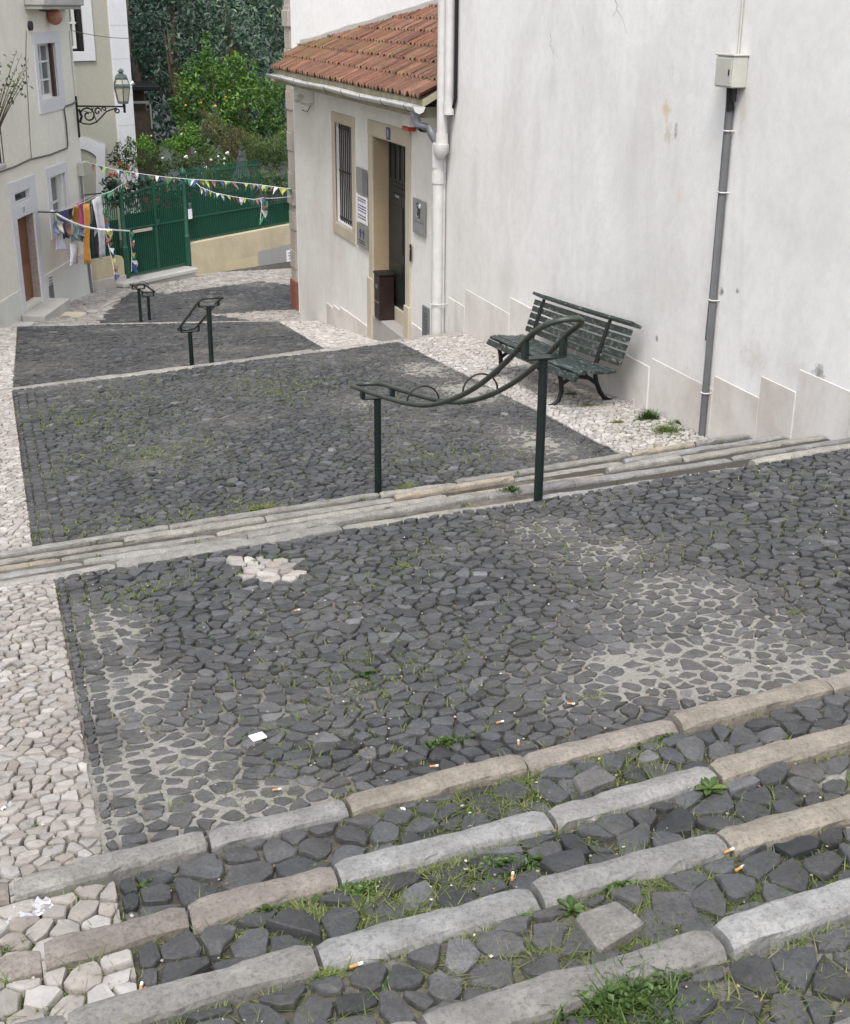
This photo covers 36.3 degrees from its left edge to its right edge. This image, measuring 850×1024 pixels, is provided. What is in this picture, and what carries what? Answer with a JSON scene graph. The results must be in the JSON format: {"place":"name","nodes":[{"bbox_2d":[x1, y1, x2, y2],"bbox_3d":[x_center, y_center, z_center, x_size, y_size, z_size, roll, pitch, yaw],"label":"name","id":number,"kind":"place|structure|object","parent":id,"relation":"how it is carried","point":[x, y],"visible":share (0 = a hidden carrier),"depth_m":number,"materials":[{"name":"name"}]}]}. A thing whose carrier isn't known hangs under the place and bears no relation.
{"place":"outdoors","nodes":[
{"label":"outdoors","id":0,"kind":"place"},
{"bbox_2d":[0,881,136,1023],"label":"limestone paving","id":1,"kind":"structure","parent":0,"point":[95,986],"depth_m":2.81,"materials":[{"name":"stone"}]},
{"bbox_2d":[3,896,52,925],"bbox_3d":[-0.982,0.992,3.207,0.120,0.036,0.070,-11,24,-28],"label":"plastic bag","id":2,"kind":"object","parent":1,"relation":"on","point":[38,904],"visible":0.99,"depth_m":3.21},
{"bbox_2d":[22,268,301,325],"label":"limestone paving","id":3,"kind":"structure","parent":0,"point":[100,300],"depth_m":29.89,"materials":[{"name":"stone"}]},
{"bbox_2d":[22,298,86,321],"bbox_3d":[-7.460,-3.733,26.255,0.920,0.785,2.000,1,21,2],"label":"door step","id":4,"kind":"object","parent":3,"relation":"on","point":[47,309],"depth_m":26.27,"materials":[{"name":"stone"}]},
{"bbox_2d":[0,321,333,386],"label":"landing ground","id":5,"kind":"structure","parent":0,"point":[15,364],"depth_m":20.12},
{"bbox_2d":[0,320,380,388],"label":"limestone paving","id":6,"kind":"structure","parent":5,"relation":"on","point":[324,336],"depth_m":21.13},
{"bbox_2d":[0,332,462,391],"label":"steps","id":7,"kind":"structure","parent":5,"relation":"on","point":[156,371],"depth_m":15.26,"materials":[{"name":"stone"}]},
{"bbox_2d":[177,296,223,364],"bbox_3d":[-2.894,-2.153,16.685,0.275,1.852,2.974,-6,22,-16],"label":"handrail","id":8,"kind":"object","parent":7,"relation":"on","point":[208,314],"visible":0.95,"depth_m":15.74,"materials":[{"name":"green metal"}]},
{"bbox_2d":[36,261,298,324],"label":"street ground","id":9,"kind":"structure","parent":0,"point":[283,265],"depth_m":29.67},
{"bbox_2d":[91,255,126,290],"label":"yellow stub wall","id":10,"kind":"structure","parent":9,"relation":"on","point":[103,273],"depth_m":30.57,"materials":[{"name":"paint"}]},
{"bbox_2d":[85,195,120,258],"bbox_3d":[-7.716,-6.381,30.325,0.065,1.858,1.540,15,25,32],"label":"green fence","id":11,"kind":"object","parent":10,"relation":"on","point":[115,237],"visible":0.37,"depth_m":30.62,"materials":[{"name":"metal"}]},
{"bbox_2d":[0,320,296,326],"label":"steps","id":12,"kind":"structure","parent":9,"relation":"on","point":[152,322],"depth_m":23.98,"materials":[{"name":"stone"}]},
{"bbox_2d":[129,281,154,322],"bbox_3d":[-5.395,-4.009,24.913,0.252,1.300,2.706,-2,21,-7],"label":"handrail","id":13,"kind":"object","parent":12,"relation":"on","point":[139,301],"visible":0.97,"depth_m":24.09,"materials":[{"name":"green metal"}]},
{"bbox_2d":[116,265,197,287],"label":"gate steps","id":14,"kind":"structure","parent":9,"relation":"on","point":[177,273],"depth_m":31.84,"materials":[{"name":"stone"}]},
{"bbox_2d":[116,167,191,278],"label":"green gate","id":15,"kind":"structure","parent":14,"relation":"on","point":[164,243],"depth_m":31.75,"materials":[{"name":"metal"}]},
{"bbox_2d":[184,223,290,274],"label":"yellow wall","id":16,"kind":"structure","parent":9,"relation":"on","point":[267,245],"depth_m":34.30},
{"bbox_2d":[185,159,289,241],"bbox_3d":[-4.221,-8.586,34.899,0.068,1.837,6.382,15,25,32],"label":"green fence","id":17,"kind":"object","parent":16,"relation":"on","point":[216,216],"visible":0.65,"depth_m":33.78,"materials":[{"name":"metal"}]},
{"bbox_2d":[271,3,437,340],"bbox_3d":[1.415,-5.250,22.127,6.391,8.126,9.650,-7,22,-17],"label":"white annex","id":18,"kind":"object","parent":9,"relation":"on","point":[339,138],"visible":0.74,"depth_m":20.44,"materials":[{"name":"paint"}]},
{"bbox_2d":[338,124,351,229],"bbox_3d":[-1.180,-5.543,21.403,0.280,1.645,1.065,-7,22,-17],"label":"window","id":19,"kind":"structure","parent":18,"relation":"in","point":[346,222],"depth_m":21.50,"materials":[{"name":"grey glass"}]},
{"bbox_2d":[266,73,424,113],"bbox_3d":[-1.446,-6.545,20.027,0.210,0.140,8.861,-7,22,-17],"label":"gutter","id":20,"kind":"object","parent":18,"relation":"attached to","point":[410,107],"visible":0.98,"depth_m":18.71,"materials":[{"name":"white paint"}]},
{"bbox_2d":[411,111,435,142],"bbox_3d":[0.028,-4.848,16.396,0.364,0.438,0.326,6,22,13],"label":"downpipe","id":21,"kind":"object","parent":20,"relation":"attached to","point":[427,128],"visible":0.91,"depth_m":16.28,"materials":[{"name":"grey plastic"}]},
{"bbox_2d":[356,166,366,196],"bbox_3d":[-0.991,-5.167,20.269,0.015,0.400,0.608,-7,22,-17],"label":"wall sign","id":22,"kind":"object","parent":18,"relation":"attached to","point":[361,180],"visible":1,"depth_m":20.25,"materials":[{"name":"grey plastic"}]},
{"bbox_2d":[356,194,367,225],"bbox_3d":[-0.994,-4.762,20.427,0.014,0.418,0.608,-7,22,-17],"label":"wall sign","id":23,"kind":"object","parent":18,"relation":"attached to","point":[362,208],"visible":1,"depth_m":20.39,"materials":[{"name":"paper"}]},
{"bbox_2d":[357,222,367,250],"bbox_3d":[-0.997,-4.375,20.578,0.016,0.358,0.608,-7,22,-17],"label":"wall sign","id":24,"kind":"object","parent":18,"relation":"attached to","point":[362,236],"visible":1,"depth_m":20.55,"materials":[{"name":"metal"}]},
{"bbox_2d":[373,270,394,320],"bbox_3d":[-0.637,-3.367,20.148,0.265,0.728,0.330,-7,22,-17],"label":"ashtray bin","id":25,"kind":"object","parent":18,"relation":"on","point":[383,294],"visible":1,"depth_m":20.04,"materials":[{"name":"black metal"}]},
{"bbox_2d":[389,142,404,310],"bbox_3d":[-0.293,-4.219,19.338,0.065,2.510,1.677,-7,22,-17],"label":"door","id":26,"kind":"structure","parent":18,"relation":"in","point":[396,152],"depth_m":19.64,"materials":[{"name":"wood"}]},
{"bbox_2d":[413,197,425,237],"bbox_3d":[-0.088,-4.043,17.795,0.027,0.483,0.538,-7,22,-17],"label":"wall plaque","id":27,"kind":"object","parent":18,"relation":"attached to","point":[419,216],"depth_m":17.75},
{"bbox_2d":[422,305,429,334],"bbox_3d":[0.008,-2.510,18.102,0.036,0.726,0.255,-7,22,-17],"label":"wall vent","id":28,"kind":"object","parent":18,"relation":"attached to","point":[425,320],"depth_m":17.99,"materials":[{"name":"grey plastic"}]},
{"bbox_2d":[290,0,437,311],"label":"white house","id":29,"kind":"structure","parent":9,"relation":"on","point":[311,20],"depth_m":23.36,"materials":[{"name":"paint"}]},
{"bbox_2d":[281,0,298,310],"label":"stone pier","id":30,"kind":"structure","parent":29,"relation":"attached to","point":[286,24],"depth_m":25.95,"materials":[{"name":"beige stone"}]},
{"bbox_2d":[14,321,322,386],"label":"basalt paving","id":31,"kind":"structure","parent":0,"point":[120,350],"depth_m":20.63,"materials":[{"name":"stone"}]},
{"bbox_2d":[96,281,293,323],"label":"basalt paving","id":32,"kind":"structure","parent":0,"point":[170,313],"depth_m":28.02,"materials":[{"name":"stone"}]},
{"bbox_2d":[120,181,286,255],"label":"garden ground","id":33,"kind":"structure","parent":0,"point":[223,191],"depth_m":44.34,"materials":[{"name":"soil"}]},
{"bbox_2d":[106,136,140,213],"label":"shrub","id":34,"kind":"object","parent":33,"relation":"on","point":[129,145],"visible":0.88,"depth_m":33.71,"materials":[{"name":"green plant"}]},
{"bbox_2d":[132,82,159,209],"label":"garden hut","id":35,"kind":"object","parent":33,"relation":"on","point":[143,120],"visible":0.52,"depth_m":40.86,"materials":[{"name":"grey plant"}]},
{"bbox_2d":[134,133,166,182],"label":"shrub","id":36,"kind":"object","parent":33,"relation":"on","point":[144,142],"visible":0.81,"depth_m":35.02,"materials":[{"name":"green plant"}]},
{"bbox_2d":[126,0,180,199],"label":"shade tree","id":37,"kind":"object","parent":33,"relation":"on","point":[136,68],"visible":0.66,"depth_m":42.77,"materials":[{"name":"teal plant"}]},
{"bbox_2d":[118,133,236,205],"bbox_3d":[-6.521,-8.351,34.501,3.185,3.412,1.177,-7,22,-17],"label":"rose bush","id":38,"kind":"object","parent":33,"relation":"on","point":[199,160],"visible":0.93,"depth_m":34.04,"materials":[{"name":"green plant"}]},
{"bbox_2d":[98,159,264,213],"bbox_3d":[-6.367,-7.908,34.119,4.206,2.871,1.164,-7,22,-17],"label":"hibiscus bush","id":39,"kind":"object","parent":33,"relation":"on","point":[113,183],"visible":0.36,"depth_m":33.46,"materials":[{"name":"teal plant"}]},
{"bbox_2d":[149,0,225,198],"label":"evergreen tree","id":40,"kind":"object","parent":33,"relation":"on","point":[172,45],"visible":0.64,"depth_m":41.51,"materials":[{"name":"green plant"}]},
{"bbox_2d":[161,120,214,197],"bbox_3d":[-6.472,-8.945,35.794,1.489,3.584,1.053,-7,22,-17],"label":"shrub","id":41,"kind":"object","parent":33,"relation":"on","point":[180,145],"visible":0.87,"depth_m":35.28,"materials":[{"name":"green plant"}]},
{"bbox_2d":[166,31,286,190],"bbox_3d":[-5.564,-10.812,37.501,3.694,5.850,2.232,-7,22,-17],"label":"orange tree","id":42,"kind":"object","parent":33,"relation":"on","point":[235,105],"visible":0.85,"depth_m":36.87,"materials":[{"name":"green plant"}]},
{"bbox_2d":[197,110,257,192],"bbox_3d":[-5.380,-9.099,35.770,1.652,3.908,1.080,-7,22,-17],"label":"shrub","id":43,"kind":"object","parent":33,"relation":"on","point":[226,141],"visible":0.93,"depth_m":35.27,"materials":[{"name":"green plant"}]},
{"bbox_2d":[190,168,287,196],"bbox_3d":[-4.955,-8.039,34.993,2.885,2.494,0.950,-7,22,-17],"label":"shrub","id":44,"kind":"object","parent":33,"relation":"on","point":[276,181],"visible":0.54,"depth_m":34.77,"materials":[{"name":"green plant"}]},
{"bbox_2d":[197,0,285,204],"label":"evergreen tree","id":45,"kind":"object","parent":33,"relation":"on","point":[226,37],"visible":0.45,"depth_m":40.25,"materials":[{"name":"green plant"}]},
{"bbox_2d":[238,129,287,202],"bbox_3d":[-4.417,-8.950,36.177,1.637,3.342,1.192,-7,22,-17],"label":"shrub","id":46,"kind":"object","parent":33,"relation":"on","point":[274,146],"visible":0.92,"depth_m":35.77,"materials":[{"name":"green plant"}]},
{"bbox_2d":[169,183,264,193],"bbox_3d":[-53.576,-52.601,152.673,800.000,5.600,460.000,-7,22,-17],"label":"ground","id":47,"kind":"structure","parent":0,"point":[211,187],"depth_m":57.93,"materials":[{"name":"soil"}]},
{"bbox_2d":[0,0,93,325],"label":"cream house","id":48,"kind":"structure","parent":47,"relation":"on","point":[32,260],"depth_m":26.34,"materials":[{"name":"paint"}]},
{"bbox_2d":[0,126,5,169],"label":"balcony","id":49,"kind":"structure","parent":48,"relation":"attached to","point":[3,165],"depth_m":23.85,"materials":[{"name":"stone"}]},
{"bbox_2d":[0,51,32,125],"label":"potted plant","id":50,"kind":"object","parent":49,"relation":"on","point":[14,84],"visible":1,"depth_m":23.99,"materials":[{"name":"green plant"}]},
{"bbox_2d":[17,216,33,301],"bbox_3d":[-8.100,-5.058,25.977,0.065,1.716,0.983,1,21,2],"label":"door","id":51,"kind":"structure","parent":48,"relation":"in","point":[22,228],"depth_m":26.18,"materials":[{"name":"brown wood"}]},
{"bbox_2d":[0,101,76,172],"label":"cable","id":52,"kind":"object","parent":48,"relation":"attached to","point":[19,164],"visible":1,"depth_m":27.27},
{"bbox_2d":[37,43,51,97],"bbox_3d":[-7.932,-9.107,26.776,0.050,1.069,1.040,1,21,2],"label":"window","id":53,"kind":"structure","parent":48,"relation":"in","point":[43,56],"depth_m":27.04,"materials":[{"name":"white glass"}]},
{"bbox_2d":[24,0,83,11],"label":"balcony","id":54,"kind":"structure","parent":48,"relation":"attached to","point":[43,5],"depth_m":26.07,"materials":[{"name":"concrete"}]},
{"bbox_2d":[47,9,61,24],"bbox_3d":[-7.642,-10.309,26.715,0.320,0.520,0.312,-7,22,-17],"label":"hanging pot","id":55,"kind":"object","parent":54,"relation":"hanging from","point":[54,16],"visible":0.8,"depth_m":26.65,"materials":[{"name":"ceramic"}]},
{"bbox_2d":[51,175,60,219],"bbox_3d":[-7.953,-6.600,27.681,0.050,1.147,0.837,1,21,2],"label":"window","id":56,"kind":"structure","parent":48,"relation":"in","point":[54,180],"depth_m":27.89,"materials":[{"name":"white glass"}]},
{"bbox_2d":[75,69,133,137],"bbox_3d":[-7.061,-9.054,28.724,1.313,1.466,0.347,4,22,10],"label":"street lantern","id":57,"kind":"object","parent":48,"relation":"attached to","point":[121,84],"visible":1,"depth_m":28.59,"materials":[{"name":"black metal"}]},
{"bbox_2d":[84,161,291,194],"bbox_3d":[-5.078,-7.077,27.560,6.138,0.335,0.294,15,26,33],"label":"bunting","id":58,"kind":"object","parent":48,"relation":"hanging from","point":[168,179],"visible":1,"depth_m":27.64,"materials":[{"name":"fabric"}]},
{"bbox_2d":[197,184,265,205],"bbox_3d":[-4.085,-6.592,26.900,2.220,0.396,0.216,17,27,36],"label":"bunting","id":59,"kind":"object","parent":58,"relation":"hanging from","point":[233,197],"visible":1,"depth_m":26.75,"materials":[{"name":"fabric"}]},
{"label":"laundry rod","id":60,"kind":"object","parent":48,"relation":"attached to","visible":0},
{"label":"clothesline","id":61,"kind":"object","parent":60,"relation":"attached to","visible":0},
{"bbox_2d":[83,204,90,264],"bbox_3d":[-7.234,-5.920,27.680,0.089,1.294,0.650,1,21,2],"label":"hanging towel","id":62,"kind":"object","parent":61,"relation":"hanging from","point":[86,251],"visible":0.98,"depth_m":27.72,"materials":[{"name":"orange fabric"}]},
{"bbox_2d":[92,195,104,258],"bbox_3d":[-7.155,-6.230,28.459,0.122,1.340,0.612,1,21,2],"label":"hanging sheet","id":63,"kind":"object","parent":61,"relation":"hanging from","point":[97,206],"visible":0.94,"depth_m":28.47,"materials":[{"name":"white fabric"}]},
{"bbox_2d":[102,208,119,280],"bbox_3d":[-6.814,-5.814,28.155,0.280,1.588,0.231,-7,22,-17],"label":"bunting","id":64,"kind":"object","parent":61,"relation":"hanging from","point":[109,233],"visible":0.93,"depth_m":28.14,"materials":[{"name":"fabric"}]},
{"bbox_2d":[68,0,140,239],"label":"olive house","id":65,"kind":"structure","parent":47,"relation":"on","point":[99,62],"depth_m":34.78,"materials":[{"name":"paint"}]},
{"bbox_2d":[68,9,83,50],"bbox_3d":[-9.274,-13.047,33.678,0.629,2.050,0.200,-19,29,-41],"label":"window","id":66,"kind":"structure","parent":65,"relation":"in","point":[75,20],"depth_m":33.97,"materials":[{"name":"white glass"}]},
{"bbox_2d":[81,149,95,223],"bbox_3d":[-9.142,-8.149,35.567,0.543,3.547,0.020,-19,29,-41],"label":"arched door","id":67,"kind":"structure","parent":65,"relation":"in","point":[89,181],"depth_m":35.23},
{"bbox_2d":[128,0,286,184],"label":"backdrop tree","id":68,"kind":"object","parent":47,"relation":"on","point":[148,96],"visible":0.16,"depth_m":48.99,"materials":[{"name":"teal plant"}]},
{"bbox_2d":[131,0,287,185],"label":"tree","id":69,"kind":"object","parent":47,"relation":"on","point":[167,152],"depth_m":57.49,"materials":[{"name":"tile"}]},
{"bbox_2d":[444,0,849,439],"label":"white building","id":70,"kind":"structure","parent":47,"relation":"on","point":[583,155],"depth_m":11.33,"materials":[{"name":"paint"}]},
{"bbox_2d":[428,142,447,334],"bbox_3d":[0.166,-3.431,16.927,0.232,2.698,0.216,-7,22,-17],"label":"downpipe","id":71,"kind":"object","parent":70,"relation":"attached to","point":[437,182],"visible":0.88,"depth_m":16.84,"materials":[{"name":"metal"}]},
{"bbox_2d":[433,0,448,158],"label":"downpipe","id":72,"kind":"object","parent":70,"relation":"attached to","point":[441,148],"visible":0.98,"depth_m":16.04,"materials":[{"name":"metal"}]},
{"bbox_2d":[442,156,445,332],"bbox_3d":[0.227,-3.487,16.933,0.079,2.799,0.081,-7,22,-17],"label":"downpipe","id":73,"kind":"object","parent":70,"relation":"attached to","point":[443,286],"visible":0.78,"depth_m":16.93,"materials":[{"name":"metal"}]},
{"bbox_2d":[443,0,454,114],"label":"downpipe","id":74,"kind":"object","parent":70,"relation":"attached to","point":[448,109],"visible":1,"depth_m":15.80,"materials":[{"name":"metal"}]},
{"bbox_2d":[452,0,458,108],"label":"cable","id":75,"kind":"object","parent":70,"relation":"attached to","point":[456,54],"visible":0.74,"depth_m":15.74,"materials":[{"name":"white metal"}]},
{"bbox_2d":[698,106,734,436],"bbox_3d":[2.373,-1.965,10.647,0.074,2.859,0.137,-7,22,-17],"label":"wall conduit","id":76,"kind":"object","parent":70,"relation":"attached to","point":[719,225],"depth_m":10.59,"materials":[{"name":"grey metal"}]},
{"bbox_2d":[714,53,749,111],"bbox_3d":[2.363,-3.328,10.059,0.148,0.428,0.276,-7,22,-17],"label":"electrical box","id":77,"kind":"object","parent":70,"relation":"attached to","point":[731,73],"visible":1,"depth_m":9.96,"materials":[{"name":"beige metal"}]},
{"bbox_2d":[714,57,732,86],"bbox_3d":[2.304,-3.398,10.011,0.008,0.204,0.232,-7,22,-17],"label":"door","id":78,"kind":"structure","parent":77,"relation":"in","point":[722,78],"depth_m":10.00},
{"bbox_2d":[13,342,614,545],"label":"basalt paving","id":79,"kind":"structure","parent":0,"point":[165,400],"depth_m":11.40,"materials":[{"name":"stone"}]},
{"bbox_2d":[0,340,709,546],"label":"landing ground","id":80,"kind":"structure","parent":0,"point":[484,390],"depth_m":11.79,"materials":[{"name":"stone"}]},
{"bbox_2d":[0,334,708,551],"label":"limestone paving","id":81,"kind":"structure","parent":80,"relation":"on","point":[12,493],"depth_m":12.01,"materials":[{"name":"stone"}]},
{"bbox_2d":[486,292,641,405],"bbox_3d":[1.291,-1.626,12.900,0.681,1.018,2.290,-7,22,-17],"label":"park bench","id":82,"kind":"object","parent":81,"relation":"on","point":[578,366],"visible":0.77,"depth_m":12.52,"materials":[{"name":"green paint"}]},
{"bbox_2d":[0,438,751,559],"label":"tread ground","id":83,"kind":"structure","parent":0,"point":[598,463],"depth_m":9.59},
{"bbox_2d":[0,438,788,565],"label":"tread ground","id":84,"kind":"structure","parent":0,"point":[585,473],"depth_m":8.75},
{"bbox_2d":[0,439,830,573],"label":"tread ground","id":85,"kind":"structure","parent":0,"point":[217,538],"depth_m":7.61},
{"bbox_2d":[0,443,847,580],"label":"tread ground","id":86,"kind":"structure","parent":0,"point":[740,463],"depth_m":7.97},
{"bbox_2d":[0,324,849,1023],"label":"grass","id":87,"kind":"structure","parent":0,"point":[318,914],"depth_m":3.68,"materials":[{"name":"plant"}]},
{"bbox_2d":[4,457,849,861],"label":"landing ground","id":88,"kind":"structure","parent":0,"point":[606,661],"depth_m":4.84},
{"bbox_2d":[0,556,306,903],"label":"limestone paving","id":89,"kind":"structure","parent":88,"relation":"on","point":[30,608],"depth_m":4.51,"materials":[{"name":"stone"}]},
{"bbox_2d":[0,434,849,587],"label":"steps","id":90,"kind":"structure","parent":88,"relation":"on","point":[330,522],"depth_m":8.12,"materials":[{"name":"stone"}]},
{"bbox_2d":[351,315,584,501],"bbox_3d":[0.148,-0.563,8.314,0.255,2.011,2.924,-9,23,-23],"label":"handrail","id":91,"kind":"object","parent":90,"relation":"on","point":[541,362],"visible":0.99,"depth_m":7.34,"materials":[{"name":"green metal"}]},
{"bbox_2d":[0,671,849,906],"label":"steps","id":92,"kind":"structure","parent":88,"relation":"on","point":[116,867],"depth_m":3.68,"materials":[{"name":"stone"}]},
{"bbox_2d":[414,733,475,749],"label":"weed clump","id":93,"kind":"object","parent":88,"relation":"on","point":[443,741],"visible":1,"depth_m":4.34,"materials":[{"name":"green plant"}]},
{"bbox_2d":[5,752,849,1023],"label":"tread ground","id":94,"kind":"structure","parent":0,"point":[842,776],"depth_m":3.00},
{"bbox_2d":[296,863,423,914],"bbox_3d":[-0.152,0.904,3.019,0.405,0.035,0.286,1,21,3],"label":"weed clump","id":95,"kind":"object","parent":94,"relation":"on","point":[362,887],"visible":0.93,"depth_m":3.04,"materials":[{"name":"green plant"}]},
{"bbox_2d":[15,794,849,1023],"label":"steps","id":96,"kind":"structure","parent":94,"relation":"on","point":[285,968],"depth_m":2.67,"materials":[{"name":"stone"}]},
{"bbox_2d":[445,845,540,889],"bbox_3d":[0.215,0.855,3.152,0.331,0.034,0.207,-7,22,-17],"label":"weed clump","id":97,"kind":"object","parent":94,"relation":"on","point":[497,863],"visible":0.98,"depth_m":3.14,"materials":[{"name":"green plant"}]},
{"bbox_2d":[695,776,727,796],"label":"weed clump","id":98,"kind":"object","parent":94,"relation":"on","point":[711,784],"visible":1,"depth_m":3.44,"materials":[{"name":"green plant"}]},
{"bbox_2d":[49,694,849,937],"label":"tread ground","id":99,"kind":"structure","parent":0,"point":[175,900],"depth_m":3.44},
{"bbox_2d":[0,724,849,989],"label":"steps","id":100,"kind":"structure","parent":99,"relation":"on","point":[240,902],"depth_m":3.15,"materials":[{"name":"stone"}]},
{"bbox_2d":[57,448,849,853],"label":"basalt paving","id":101,"kind":"structure","parent":0,"point":[701,508],"depth_m":5.39,"materials":[{"name":"stone"}]},
{"bbox_2d":[3,458,849,1021],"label":"debris","id":102,"kind":"object","parent":101,"relation":"on","point":[455,716],"visible":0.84,"depth_m":4.51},
{"bbox_2d":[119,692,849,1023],"bbox_3d":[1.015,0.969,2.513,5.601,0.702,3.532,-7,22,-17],"label":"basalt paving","id":103,"kind":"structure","parent":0,"point":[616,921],"depth_m":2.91,"materials":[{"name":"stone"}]},
{"bbox_2d":[176,842,848,1023],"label":"tread ground","id":104,"kind":"structure","parent":0,"point":[350,990],"depth_m":2.60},
{"bbox_2d":[304,954,365,987],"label":"weed clump","id":105,"kind":"object","parent":104,"relation":"on","point":[325,972],"visible":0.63,"depth_m":2.56,"materials":[{"name":"green plant"}]},
{"bbox_2d":[557,895,584,916],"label":"weed clump","id":106,"kind":"object","parent":104,"relation":"on","point":[570,906],"visible":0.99,"depth_m":2.74,"materials":[{"name":"green plant"}]},
{"bbox_2d":[582,879,645,901],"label":"weed clump","id":107,"kind":"object","parent":104,"relation":"on","point":[616,884],"visible":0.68,"depth_m":2.80,"materials":[{"name":"green plant"}]},
{"bbox_2d":[392,878,849,1023],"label":"steps","id":108,"kind":"structure","parent":104,"relation":"on","point":[756,930],"depth_m":2.36,"materials":[{"name":"stone"}]},
{"bbox_2d":[561,927,849,1023],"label":"tread ground","id":109,"kind":"structure","parent":0,"point":[723,984],"depth_m":2.31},
{"bbox_2d":[541,934,728,1023],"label":"weed clump","id":110,"kind":"object","parent":109,"relation":"on","point":[617,993],"visible":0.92,"depth_m":2.26,"materials":[{"name":"green plant"}]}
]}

